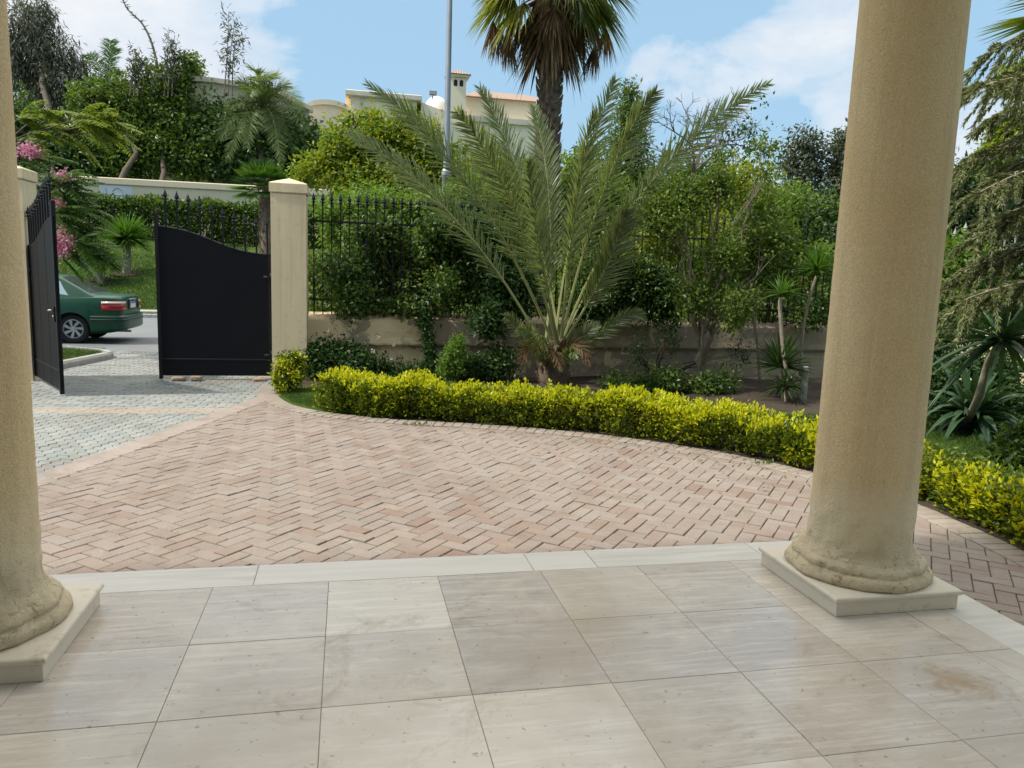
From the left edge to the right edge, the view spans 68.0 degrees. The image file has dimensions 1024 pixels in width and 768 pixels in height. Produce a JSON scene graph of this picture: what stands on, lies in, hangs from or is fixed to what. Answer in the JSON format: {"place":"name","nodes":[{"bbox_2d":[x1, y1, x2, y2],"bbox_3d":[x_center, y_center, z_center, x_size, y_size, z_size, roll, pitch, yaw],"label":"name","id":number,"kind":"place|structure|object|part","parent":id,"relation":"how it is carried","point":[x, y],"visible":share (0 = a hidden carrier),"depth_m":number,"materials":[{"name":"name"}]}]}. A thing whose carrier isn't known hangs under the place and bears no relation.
{"place":"outdoors","nodes":[
{"label":"outdoors","id":0,"kind":"place"},
{"bbox_2d":[64,349,97,358],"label":"island soil","id":1,"kind":"structure","parent":0,"point":[78,352],"depth_m":13.52,"materials":[{"name":"green plant"}]},
{"bbox_2d":[15,99,143,288],"bbox_3d":[-8.117,-2.620,12.931,3.870,4.451,1.958,4,8,11],"label":"flowering tree","id":2,"kind":"object","parent":1,"relation":"on","point":[71,245],"visible":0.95,"depth_m":12.50,"materials":[{"name":"green plant"}]},
{"bbox_2d":[62,318,157,352],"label":"road","id":3,"kind":"structure","parent":0,"point":[143,337],"depth_m":16.60,"materials":[{"name":"asphalt"}]},
{"bbox_2d":[59,274,142,342],"bbox_3d":[-10.386,-1.656,16.158,4.417,1.423,1.768,0,8,-12],"label":"parked car","id":4,"kind":"object","parent":3,"relation":"on","point":[94,311],"visible":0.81,"depth_m":15.76,"materials":[{"name":"paint"}]},
{"bbox_3d":[-9.536,-1.997,15.577,0.829,0.326,0.172,0,8,-12],"label":"side window","id":5,"kind":"part","parent":4,"relation":"part of","materials":[{"name":"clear glass"}]},
{"bbox_3d":[-9.185,-2.152,16.344,0.560,0.326,1.257,0,8,-12],"label":"rear window","id":6,"kind":"part","parent":4,"relation":"part of","materials":[{"name":"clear glass"}]},
{"bbox_2d":[441,0,451,313],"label":"street lamp","id":7,"kind":"object","parent":3,"relation":"on","point":[448,70],"visible":0.52,"depth_m":15.66,"materials":[{"name":"grey metal"}]},
{"bbox_2d":[460,135,643,272],"bbox_3d":[0.777,-3.817,20.069,5.738,5.530,3.495,0,8,-12],"label":"street tree","id":8,"kind":"object","parent":3,"relation":"on","point":[565,178],"visible":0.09,"depth_m":19.61,"materials":[{"name":"green plant"}]},
{"bbox_2d":[465,0,641,316],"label":"fan palm","id":9,"kind":"object","parent":3,"relation":"on","point":[553,38],"visible":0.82,"depth_m":15.60,"materials":[{"name":"green plant"}]},
{"bbox_2d":[33,410,208,480],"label":"grey paving","id":10,"kind":"structure","parent":0,"point":[71,447],"depth_m":7.68,"materials":[{"name":"stone"}]},
{"bbox_2d":[140,310,156,312],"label":"path","id":11,"kind":"structure","parent":0,"point":[148,311],"depth_m":24.88,"materials":[{"name":"concrete"}]},
{"bbox_2d":[31,352,275,409],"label":"driveway","id":12,"kind":"structure","parent":0,"point":[95,382],"depth_m":10.47,"materials":[{"name":"stone"}]},
{"bbox_2d":[171,376,186,380],"bbox_3d":[-4.923,-0.079,11.208,0.218,0.070,0.128,0,8,-12],"label":"propping stone","id":13,"kind":"object","parent":12,"relation":"on","point":[178,378],"visible":1,"depth_m":11.16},
{"bbox_2d":[190,376,202,380],"bbox_3d":[-4.684,-0.082,11.261,0.174,0.080,0.125,0,8,-12],"label":"propping stone","id":14,"kind":"object","parent":12,"relation":"on","point":[196,378],"visible":1,"depth_m":11.21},
{"bbox_2d":[253,378,266,380],"bbox_3d":[-3.802,-0.066,11.456,0.210,0.051,0.126,0,8,-12],"label":"propping stone","id":15,"kind":"object","parent":12,"relation":"on","point":[259,379],"visible":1,"depth_m":11.41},
{"bbox_2d":[58,237,251,359],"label":"bank grass","id":16,"kind":"structure","parent":0,"point":[118,290],"depth_m":28.91,"materials":[{"name":"green plant"}]},
{"bbox_2d":[86,279,117,284],"bbox_3d":[-15.443,-3.810,28.372,1.270,0.198,0.992,0,8,-12],"label":"soil ring","id":17,"kind":"object","parent":16,"relation":"on","point":[106,281],"visible":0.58,"depth_m":28.42,"materials":[{"name":"soil"}]},
{"bbox_2d":[72,238,129,281],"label":"yucca","id":18,"kind":"object","parent":17,"relation":"on","point":[101,275],"visible":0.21,"depth_m":28.29,"materials":[{"name":"green plant"}]},
{"bbox_2d":[109,271,141,275],"bbox_3d":[-15.301,-4.380,30.035,1.270,0.198,0.992,0,8,-12],"label":"soil ring","id":19,"kind":"object","parent":16,"relation":"on","point":[132,272],"visible":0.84,"depth_m":29.91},
{"bbox_2d":[94,212,154,272],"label":"yucca","id":20,"kind":"object","parent":19,"relation":"on","point":[129,237],"visible":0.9,"depth_m":29.84,"materials":[{"name":"green plant"}]},
{"bbox_2d":[7,0,1023,264],"label":"sky","id":21,"kind":"structure","parent":0,"point":[326,48],"materials":[{"name":"blue"}]},
{"bbox_2d":[36,357,1023,625],"bbox_3d":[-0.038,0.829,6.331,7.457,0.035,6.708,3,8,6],"label":"brick paving","id":22,"kind":"structure","parent":0,"point":[264,483],"depth_m":5.71,"materials":[{"name":"brick"}]},
{"bbox_2d":[17,166,40,380],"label":"gate pillar","id":23,"kind":"structure","parent":22,"relation":"on","point":[27,180],"depth_m":10.52,"materials":[{"name":"paint"}]},
{"bbox_2d":[26,172,64,394],"bbox_3d":[-6.216,-1.329,10.016,0.123,2.751,1.618,-5,11,-42],"label":"gate leaf","id":24,"kind":"object","parent":23,"relation":"attached to","point":[43,270],"visible":1,"depth_m":9.89,"materials":[{"name":"black metal"}]},
{"bbox_2d":[63,346,113,367],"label":"island kerb","id":25,"kind":"structure","parent":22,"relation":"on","point":[105,354],"depth_m":12.92,"materials":[{"name":"concrete"}]},
{"bbox_2d":[33,407,227,414],"bbox_3d":[-6.247,0.299,8.550,5.910,0.024,0.396,1,8,-9],"label":"pale strip","id":26,"kind":"object","parent":22,"relation":"on","point":[105,410],"visible":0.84,"depth_m":8.82,"materials":[{"name":"stone"}]},
{"bbox_2d":[37,389,278,487],"bbox_3d":[-3.601,0.671,6.572,0.324,0.025,9.480,3,8,5],"label":"paving band","id":27,"kind":"object","parent":22,"relation":"on","point":[88,462],"visible":0.71,"depth_m":7.18,"materials":[{"name":"stone"}]},
{"bbox_2d":[269,178,308,378],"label":"gate pillar","id":28,"kind":"structure","parent":22,"relation":"on","point":[289,241],"depth_m":11.21,"materials":[{"name":"paint"}]},
{"bbox_2d":[154,189,271,378],"bbox_3d":[-4.375,-1.437,11.200,1.618,2.751,0.083,0,8,-12],"label":"gate leaf","id":29,"kind":"object","parent":28,"relation":"attached to","point":[214,308],"visible":0.94,"depth_m":11.22,"materials":[{"name":"black metal"}]},
{"bbox_2d":[403,421,431,425],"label":"weed tuft","id":30,"kind":"object","parent":22,"relation":"on","point":[419,423],"visible":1,"depth_m":8.49,"materials":[{"name":"green plant"}]},
{"bbox_2d":[3,546,989,767],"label":"terrace base","id":31,"kind":"object","parent":22,"relation":"on","point":[465,671],"depth_m":2.94,"materials":[{"name":"stone"}]},
{"bbox_2d":[0,560,1023,767],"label":"terrace floor","id":32,"kind":"structure","parent":31,"relation":"on","point":[246,689],"depth_m":2.96,"materials":[{"name":"tile"}]},
{"bbox_2d":[0,0,103,683],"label":"portico column","id":33,"kind":"structure","parent":32,"relation":"on","point":[44,617],"depth_m":2.92,"materials":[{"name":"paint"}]},
{"bbox_2d":[758,0,970,616],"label":"portico column","id":34,"kind":"structure","parent":32,"relation":"on","point":[851,550],"depth_m":3.64,"materials":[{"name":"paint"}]},
{"bbox_2d":[50,541,1023,655],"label":"terrace border","id":35,"kind":"object","parent":31,"relation":"on","point":[997,626],"visible":0.64,"depth_m":3.98,"materials":[{"name":"grey stone"}]},
{"bbox_2d":[411,423,809,494],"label":"leaf litter","id":36,"kind":"object","parent":22,"relation":"on","point":[619,453],"visible":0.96,"depth_m":7.61,"materials":[{"name":"plant"}]},
{"bbox_2d":[258,385,1023,567],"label":"border course","id":37,"kind":"object","parent":22,"relation":"on","point":[1008,551],"visible":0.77,"depth_m":7.76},
{"bbox_2d":[476,421,502,424],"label":"weed tuft","id":38,"kind":"object","parent":37,"relation":"on","point":[492,423],"visible":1,"depth_m":8.67,"materials":[{"name":"green plant"}]},
{"bbox_2d":[744,458,781,464],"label":"weed tuft","id":39,"kind":"object","parent":37,"relation":"on","point":[767,461],"visible":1,"depth_m":7.23,"materials":[{"name":"green plant"}]},
{"bbox_2d":[58,241,1022,321],"bbox_3d":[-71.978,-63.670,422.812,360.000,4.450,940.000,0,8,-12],"label":"ground","id":40,"kind":"structure","parent":0,"point":[251,249],"depth_m":30.92,"materials":[{"name":"green plant"}]},
{"bbox_2d":[7,0,96,123],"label":"eucalyptus tree","id":41,"kind":"object","parent":40,"relation":"on","point":[48,72],"visible":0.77,"depth_m":60.98,"materials":[{"name":"green plant"}]},
{"bbox_2d":[13,80,139,178],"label":"hedge tree","id":42,"kind":"object","parent":40,"relation":"on","point":[74,154],"visible":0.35,"depth_m":48.68,"materials":[{"name":"green plant"}]},
{"bbox_2d":[80,37,124,83],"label":"feather palm","id":43,"kind":"object","parent":40,"relation":"on","point":[113,49],"visible":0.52,"depth_m":55.89,"materials":[{"name":"green plant"}]},
{"bbox_2d":[54,46,210,177],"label":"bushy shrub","id":44,"kind":"object","parent":40,"relation":"on","point":[80,98],"visible":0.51,"depth_m":48.58,"materials":[{"name":"green plant"}]},
{"bbox_2d":[143,314,156,317],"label":"kerb","id":45,"kind":"structure","parent":40,"relation":"on","point":[149,315],"depth_m":23.86,"materials":[{"name":"concrete"}]},
{"bbox_2d":[84,52,231,183],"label":"hedge tree","id":46,"kind":"object","parent":40,"relation":"on","point":[161,149],"visible":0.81,"depth_m":48.62,"materials":[{"name":"green plant"}]},
{"bbox_2d":[123,41,154,95],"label":"bamboo shoot","id":47,"kind":"object","parent":46,"relation":"attached to","point":[140,66],"visible":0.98,"depth_m":47.94,"materials":[{"name":"green plant"}]},
{"bbox_2d":[122,0,168,100],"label":"dead stalk","id":48,"kind":"object","parent":46,"relation":"attached to","point":[149,37],"visible":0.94,"depth_m":48.95,"materials":[{"name":"plant"}]},
{"bbox_2d":[159,28,185,95],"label":"bamboo shoot","id":49,"kind":"object","parent":46,"relation":"on","point":[167,52],"visible":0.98,"depth_m":47.97,"materials":[{"name":"green plant"}]},
{"bbox_2d":[36,174,333,245],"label":"embankment wall","id":50,"kind":"structure","parent":40,"relation":"on","point":[118,187],"depth_m":40.18,"materials":[{"name":"paint"}]},
{"bbox_2d":[55,190,365,248],"bbox_3d":[-22.454,-8.108,36.850,33.783,3.190,2.851,0,8,-12],"label":"clipped hedge","id":51,"kind":"object","parent":40,"relation":"on","point":[126,204],"visible":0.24,"depth_m":37.40,"materials":[{"name":"green plant"}]},
{"bbox_2d":[149,72,312,184],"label":"villa","id":52,"kind":"object","parent":40,"relation":"on","point":[218,84],"visible":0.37,"depth_m":49.93,"materials":[{"name":"paint"}]},
{"bbox_2d":[226,156,290,253],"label":"fan palm","id":53,"kind":"object","parent":40,"relation":"on","point":[260,173],"visible":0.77,"depth_m":26.86,"materials":[{"name":"green plant"}]},
{"bbox_2d":[215,62,311,165],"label":"feather palm","id":54,"kind":"object","parent":40,"relation":"on","point":[263,94],"visible":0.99,"depth_m":47.90,"materials":[{"name":"green plant"}]},
{"bbox_2d":[216,2,250,95],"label":"bamboo shoot","id":55,"kind":"object","parent":54,"relation":"attached to","point":[230,62],"visible":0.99,"depth_m":47.97,"materials":[{"name":"green plant"}]},
{"bbox_2d":[189,92,340,188],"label":"hedge tree","id":56,"kind":"object","parent":40,"relation":"on","point":[243,156],"visible":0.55,"depth_m":48.56,"materials":[{"name":"green plant"}]},
{"bbox_2d":[277,97,473,210],"bbox_3d":[-3.099,-3.776,17.746,4.293,5.812,2.174,4,8,14],"label":"lime tree","id":57,"kind":"object","parent":40,"relation":"on","point":[345,156],"visible":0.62,"depth_m":17.23,"materials":[{"name":"green plant"}]},
{"bbox_2d":[307,169,510,295],"bbox_3d":[-2.107,-2.378,15.111,4.158,3.872,2.141,2,8,-3],"label":"spreading tree","id":58,"kind":"object","parent":40,"relation":"on","point":[385,192],"visible":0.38,"depth_m":14.65,"materials":[{"name":"green plant"}]},
{"bbox_2d":[306,70,538,199],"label":"villa","id":59,"kind":"object","parent":40,"relation":"on","point":[473,105],"visible":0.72,"depth_m":57.46,"materials":[{"name":"paint"}]},
{"bbox_2d":[416,140,528,259],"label":"distant tree","id":60,"kind":"object","parent":40,"relation":"on","point":[454,145],"visible":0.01,"depth_m":38.88,"materials":[{"name":"green plant"}]},
{"bbox_2d":[308,311,826,377],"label":"boundary wall","id":61,"kind":"structure","parent":40,"relation":"on","point":[404,337],"depth_m":12.90,"materials":[{"name":"paint"}]},
{"bbox_2d":[414,310,438,368],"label":"hanging vine","id":62,"kind":"object","parent":61,"relation":"attached to","point":[427,336],"visible":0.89,"depth_m":11.90,"materials":[{"name":"green plant"}]},
{"bbox_2d":[309,192,836,323],"bbox_3d":[1.807,-2.009,12.856,10.140,1.865,0.069,0,8,-12],"label":"iron fence","id":63,"kind":"object","parent":61,"relation":"on","point":[349,200],"visible":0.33,"depth_m":12.12,"materials":[{"name":"black metal"}]},
{"bbox_2d":[307,198,483,328],"bbox_3d":[-1.749,-1.947,12.283,2.910,2.140,1.874,2,8,-3],"label":"climbing plant","id":64,"kind":"object","parent":63,"relation":"attached to","point":[353,292],"visible":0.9,"depth_m":12.04,"materials":[{"name":"green plant"}]},
{"bbox_2d":[453,200,544,348],"bbox_3d":[-0.203,-1.766,12.194,1.519,2.375,1.713,0,8,-12],"label":"climbing plant","id":65,"kind":"object","parent":63,"relation":"attached to","point":[497,301],"visible":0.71,"depth_m":11.96,"materials":[{"name":"green plant"}]},
{"bbox_2d":[557,231,697,333],"bbox_3d":[1.933,-1.629,12.471,2.496,1.713,1.141,0,8,-12],"label":"climbing plant","id":66,"kind":"object","parent":63,"relation":"attached to","point":[643,288],"visible":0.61,"depth_m":12.34,"materials":[{"name":"green plant"}]},
{"bbox_2d":[658,176,835,319],"bbox_3d":[4.107,-2.264,13.209,3.713,2.705,1.588,2,8,-1],"label":"climbing plant","id":67,"kind":"object","parent":63,"relation":"attached to","point":[788,195],"visible":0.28,"depth_m":13.04,"materials":[{"name":"green plant"}]},
{"bbox_2d":[709,196,837,334],"bbox_3d":[5.324,-2.112,13.467,3.968,2.446,1.651,0,8,-12],"label":"climbing plant","id":68,"kind":"object","parent":63,"relation":"attached to","point":[818,313],"visible":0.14,"depth_m":13.34,"materials":[{"name":"green plant"}]},
{"bbox_2d":[308,220,831,322],"bbox_3d":[2.474,-1.465,14.607,13.540,3.219,2.236,0,8,-12],"label":"street hedge","id":69,"kind":"object","parent":40,"relation":"on","point":[464,309],"visible":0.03,"depth_m":13.87,"materials":[{"name":"green plant"}]},
{"bbox_2d":[519,140,676,256],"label":"distant tree","id":70,"kind":"object","parent":40,"relation":"on","point":[584,171],"depth_m":38.85,"materials":[{"name":"green plant"}]},
{"bbox_2d":[596,74,658,243],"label":"conical conifer","id":71,"kind":"object","parent":40,"relation":"on","point":[628,96],"visible":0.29,"depth_m":23.79,"materials":[{"name":"green plant"}]},
{"bbox_2d":[639,134,753,265],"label":"distant tree","id":72,"kind":"object","parent":40,"relation":"on","point":[690,171],"visible":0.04,"depth_m":38.90,"materials":[{"name":"green plant"}]},
{"bbox_2d":[620,150,788,268],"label":"shrubby tree","id":73,"kind":"object","parent":40,"relation":"on","point":[747,178],"visible":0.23,"depth_m":15.10,"materials":[{"name":"green plant"}]},
{"bbox_2d":[617,86,795,231],"bbox_3d":[5.335,-4.747,21.645,4.262,7.126,3.517,0,8,-12],"label":"bare tree","id":74,"kind":"object","parent":40,"relation":"on","point":[732,145],"visible":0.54,"depth_m":20.95,"materials":[{"name":"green plant"}]},
{"bbox_2d":[693,176,839,321],"bbox_3d":[8.719,-3.990,24.327,7.106,5.363,4.115,0,8,-12],"label":"dense tree","id":75,"kind":"object","parent":40,"relation":"on","point":[825,211],"visible":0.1,"depth_m":23.47,"materials":[{"name":"green plant"}]},
{"bbox_2d":[763,120,842,305],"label":"olive tree","id":76,"kind":"object","parent":40,"relation":"on","point":[793,165],"visible":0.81,"depth_m":30.74,"materials":[{"name":"green plant"}]},
{"bbox_2d":[804,117,847,212],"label":"olive tree","id":77,"kind":"object","parent":40,"relation":"on","point":[836,149],"visible":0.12,"depth_m":30.69,"materials":[{"name":"green plant"}]},
{"bbox_2d":[939,327,1023,384],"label":"side wall","id":78,"kind":"structure","parent":40,"relation":"on","point":[1022,380],"depth_m":13.19,"materials":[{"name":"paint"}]},
{"bbox_2d":[947,223,1022,325],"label":"side railing","id":79,"kind":"object","parent":78,"relation":"on","point":[966,227],"visible":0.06,"depth_m":13.22,"materials":[{"name":"metal"}]},
{"bbox_2d":[946,147,1023,264],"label":"dense tree","id":80,"kind":"object","parent":40,"relation":"on","point":[970,214],"visible":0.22,"depth_m":18.43,"materials":[{"name":"green plant"}]},
{"bbox_2d":[969,55,1023,243],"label":"lime tree","id":81,"kind":"object","parent":40,"relation":"on","point":[995,139],"visible":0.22,"depth_m":16.86,"materials":[{"name":"green plant"}]},
{"bbox_2d":[277,375,1023,550],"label":"garden soil","id":82,"kind":"structure","parent":0,"point":[749,386],"depth_m":10.13,"materials":[{"name":"brown soil"}]},
{"bbox_2d":[267,348,310,395],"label":"round shrub","id":83,"kind":"object","parent":82,"relation":"on","point":[288,373],"visible":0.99,"depth_m":10.25,"materials":[{"name":"green plant"}]},
{"bbox_2d":[301,326,397,380],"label":"rose bush","id":84,"kind":"object","parent":82,"relation":"on","point":[321,357],"visible":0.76,"depth_m":11.48,"materials":[{"name":"green plant"}]},
{"bbox_2d":[366,337,529,383],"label":"bedding shrub","id":85,"kind":"object","parent":82,"relation":"on","point":[497,367],"visible":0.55,"depth_m":11.69,"materials":[{"name":"green plant"}]},
{"bbox_2d":[434,332,471,382],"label":"young shrub","id":86,"kind":"object","parent":82,"relation":"on","point":[450,367],"visible":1,"depth_m":11.34,"materials":[{"name":"green plant"}]},
{"bbox_2d":[343,73,775,384],"bbox_3d":[0.655,-2.399,11.523,6.004,5.038,2.854,-3,10,-32],"label":"date palm","id":87,"kind":"object","parent":82,"relation":"on","point":[555,353],"visible":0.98,"depth_m":11.25,"materials":[{"name":"green plant"}]},
{"bbox_2d":[555,425,582,429],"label":"weed tuft","id":88,"kind":"object","parent":82,"relation":"on","point":[567,427],"visible":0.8,"depth_m":8.58,"materials":[{"name":"green plant"}]},
{"bbox_2d":[621,434,645,437],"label":"weed tuft","id":89,"kind":"object","parent":82,"relation":"on","point":[633,435],"visible":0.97,"depth_m":8.23,"materials":[{"name":"green plant"}]},
{"bbox_2d":[277,386,1023,504],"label":"lawn grass","id":90,"kind":"structure","parent":82,"relation":"on","point":[968,441],"depth_m":8.75,"materials":[{"name":"green plant"}]},
{"bbox_2d":[311,365,1023,548],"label":"clipped hedge","id":91,"kind":"object","parent":82,"relation":"on","point":[984,490],"visible":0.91,"depth_m":8.16,"materials":[{"name":"green plant"}]},
{"bbox_2d":[595,356,742,396],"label":"bedding shrub","id":92,"kind":"object","parent":82,"relation":"on","point":[649,381],"visible":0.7,"depth_m":11.36,"materials":[{"name":"green plant"}]},
{"bbox_2d":[622,317,754,377],"bbox_3d":[2.735,-0.526,12.537,2.252,1.168,1.141,0,8,-12],"label":"wall weed","id":93,"kind":"object","parent":82,"relation":"on","point":[670,342],"depth_m":12.21,"materials":[{"name":"green plant"}]},
{"bbox_2d":[629,129,805,381],"bbox_3d":[3.102,-1.764,11.489,2.859,4.005,1.867,2,8,-1],"label":"bushy tree","id":94,"kind":"object","parent":82,"relation":"on","point":[670,212],"visible":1,"depth_m":11.23,"materials":[{"name":"green plant"}]},
{"bbox_2d":[722,277,777,380],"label":"yucca","id":95,"kind":"object","parent":82,"relation":"on","point":[756,335],"visible":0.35,"depth_m":12.89,"materials":[{"name":"green plant"}]},
{"bbox_2d":[755,270,801,401],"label":"yucca","id":96,"kind":"object","parent":82,"relation":"on","point":[781,288],"visible":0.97,"depth_m":10.88,"materials":[{"name":"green plant"}]},
{"bbox_2d":[737,329,820,403],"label":"yucca","id":97,"kind":"object","parent":82,"relation":"on","point":[776,354],"visible":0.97,"depth_m":10.94,"materials":[{"name":"green plant"}]},
{"bbox_2d":[799,366,808,399],"bbox_3d":[4.278,0.029,11.127,0.110,0.588,0.110,0,8,-12],"label":"concrete stake","id":98,"kind":"object","parent":82,"relation":"on","point":[804,377],"visible":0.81,"depth_m":11.08,"materials":[{"name":"concrete"}]},
{"bbox_2d":[794,413,816,448],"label":"bedding shrub","id":99,"kind":"object","parent":82,"relation":"on","point":[811,417],"visible":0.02,"depth_m":8.02,"materials":[{"name":"green plant"}]},
{"bbox_2d":[789,244,833,375],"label":"yucca","id":100,"kind":"object","parent":82,"relation":"on","point":[816,260],"visible":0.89,"depth_m":12.34,"materials":[{"name":"green plant"}]},
{"bbox_2d":[924,354,1023,446],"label":"strap plant","id":101,"kind":"object","parent":82,"relation":"on","point":[984,418],"visible":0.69,"depth_m":8.66,"materials":[{"name":"green plant"}]},
{"bbox_2d":[927,306,1023,425],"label":"bedding shrub","id":102,"kind":"object","parent":82,"relation":"on","point":[938,381],"visible":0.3,"depth_m":9.49,"materials":[{"name":"green plant"}]},
{"bbox_2d":[928,265,1023,426],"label":"yucca","id":103,"kind":"object","parent":82,"relation":"on","point":[1011,343],"visible":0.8,"depth_m":7.19,"materials":[{"name":"green plant"}]},
{"bbox_2d":[934,30,1023,350],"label":"conifer","id":104,"kind":"object","parent":82,"relation":"on","point":[1003,291],"visible":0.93,"depth_m":6.58,"materials":[{"name":"green plant"}]},
{"bbox_2d":[936,226,1023,354],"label":"green shrub","id":105,"kind":"object","parent":82,"relation":"on","point":[960,261],"visible":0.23,"depth_m":9.81,"materials":[{"name":"green plant"}]},
{"bbox_2d":[973,414,1023,471],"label":"leafy shrub","id":106,"kind":"object","parent":82,"relation":"on","point":[1008,445],"visible":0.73,"depth_m":7.23,"materials":[{"name":"green plant"}]},
{"bbox_2d":[978,0,1023,44],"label":"fan palm","id":107,"kind":"object","parent":82,"relation":"on","point":[1018,22],"visible":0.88,"depth_m":8.04,"materials":[{"name":"green plant"}]}
]}

